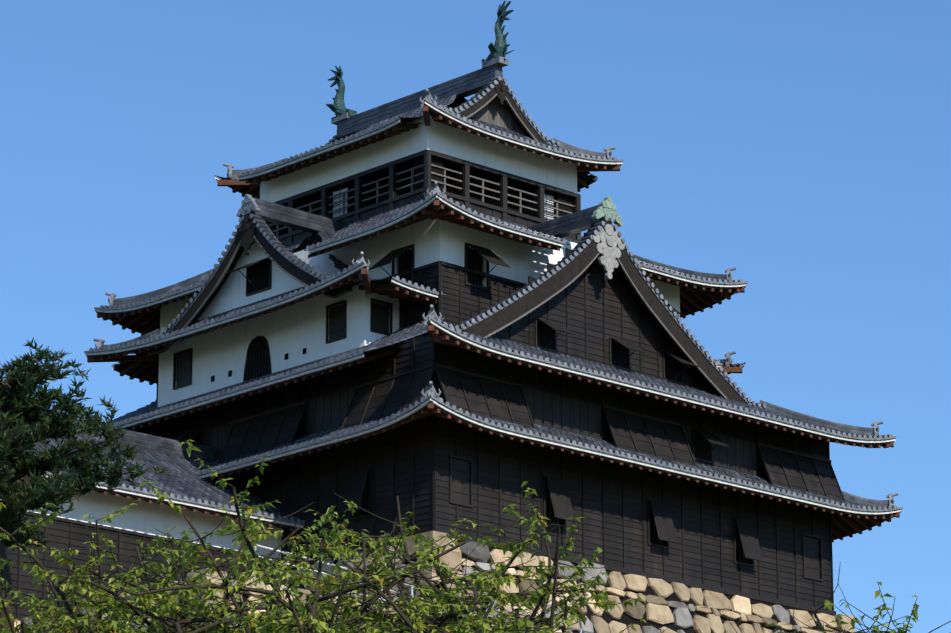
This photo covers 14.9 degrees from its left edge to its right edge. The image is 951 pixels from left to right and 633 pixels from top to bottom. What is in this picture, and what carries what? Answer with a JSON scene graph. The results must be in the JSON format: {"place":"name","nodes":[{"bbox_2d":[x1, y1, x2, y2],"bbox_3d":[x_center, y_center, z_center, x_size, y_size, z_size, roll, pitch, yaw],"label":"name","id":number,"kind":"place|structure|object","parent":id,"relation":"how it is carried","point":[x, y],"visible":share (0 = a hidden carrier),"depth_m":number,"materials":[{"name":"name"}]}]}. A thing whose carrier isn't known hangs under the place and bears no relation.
{"place":"outdoors","nodes":[
{"label":"outdoors","id":0,"kind":"place"},
{"bbox_2d":[0,476,281,624],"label":"annex walls","id":1,"kind":"structure","parent":0,"point":[143,516],"depth_m":121.05,"materials":[{"name":"white paint"}]},
{"bbox_2d":[25,511,281,560],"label":"annex trim","id":2,"kind":"structure","parent":1,"relation":"attached to","point":[109,528],"depth_m":120.99,"materials":[{"name":"wood"}]},
{"bbox_2d":[12,412,304,530],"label":"annex roof","id":3,"kind":"structure","parent":1,"relation":"on","point":[182,485],"depth_m":125.31,"materials":[{"name":"grey tile"}]},
{"bbox_2d":[0,0,950,632],"label":"sky","id":4,"kind":"structure","parent":0,"point":[802,148],"materials":[{"name":"blue"}]},
{"bbox_2d":[132,116,844,610],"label":"castle walls","id":5,"kind":"structure","parent":0,"point":[592,308],"depth_m":128.86,"materials":[{"name":"black wood"}]},
{"bbox_2d":[163,97,835,614],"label":"windows","id":6,"kind":"structure","parent":5,"relation":"attached to","point":[259,273],"depth_m":130.63,"materials":[{"name":"black wood"}]},
{"bbox_2d":[84,64,902,541],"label":"castle roofs","id":7,"kind":"structure","parent":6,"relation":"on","point":[220,296],"depth_m":132.06,"materials":[{"name":"tile"}]},
{"bbox_2d":[326,1,513,124],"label":"roof ornaments","id":8,"kind":"object","parent":7,"relation":"on","point":[496,56],"visible":1,"depth_m":137.95,"materials":[{"name":"metal"}]},
{"bbox_3d":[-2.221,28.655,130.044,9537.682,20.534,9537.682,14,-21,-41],"label":"ground","id":9,"kind":"structure","parent":0,"visible":0},
{"bbox_2d":[0,337,169,630],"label":"tree","id":10,"kind":"object","parent":9,"relation":"on","point":[26,423],"visible":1,"depth_m":93.99,"materials":[{"name":"green plant"}]},
{"bbox_2d":[0,499,240,632],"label":"tree","id":11,"kind":"object","parent":9,"relation":"on","point":[90,603],"visible":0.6,"depth_m":42.05,"materials":[{"name":"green plant"}]},
{"bbox_2d":[0,439,457,632],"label":"foliage","id":12,"kind":"object","parent":9,"relation":"on","point":[165,607],"visible":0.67,"depth_m":39.62,"materials":[{"name":"green plant"}]},
{"bbox_2d":[213,499,579,632],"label":"tree","id":13,"kind":"object","parent":9,"relation":"on","point":[314,622],"visible":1,"depth_m":36.66,"materials":[{"name":"green plant"}]},
{"bbox_2d":[14,531,856,632],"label":"stone base","id":14,"kind":"object","parent":9,"relation":"on","point":[671,607],"visible":0.42,"depth_m":124.76,"materials":[{"name":"beige stone"}]},
{"bbox_2d":[253,544,592,632],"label":"handrail","id":15,"kind":"object","parent":14,"relation":"on","point":[412,586],"visible":0.19,"depth_m":111.35,"materials":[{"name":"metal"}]},
{"bbox_2d":[260,481,664,632],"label":"foliage","id":16,"kind":"object","parent":9,"relation":"on","point":[452,620],"visible":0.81,"depth_m":38.45,"materials":[{"name":"green plant"}]},
{"bbox_2d":[725,562,950,632],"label":"tree","id":17,"kind":"object","parent":9,"relation":"on","point":[828,604],"visible":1,"depth_m":37.15,"materials":[{"name":"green plant"}]}
]}

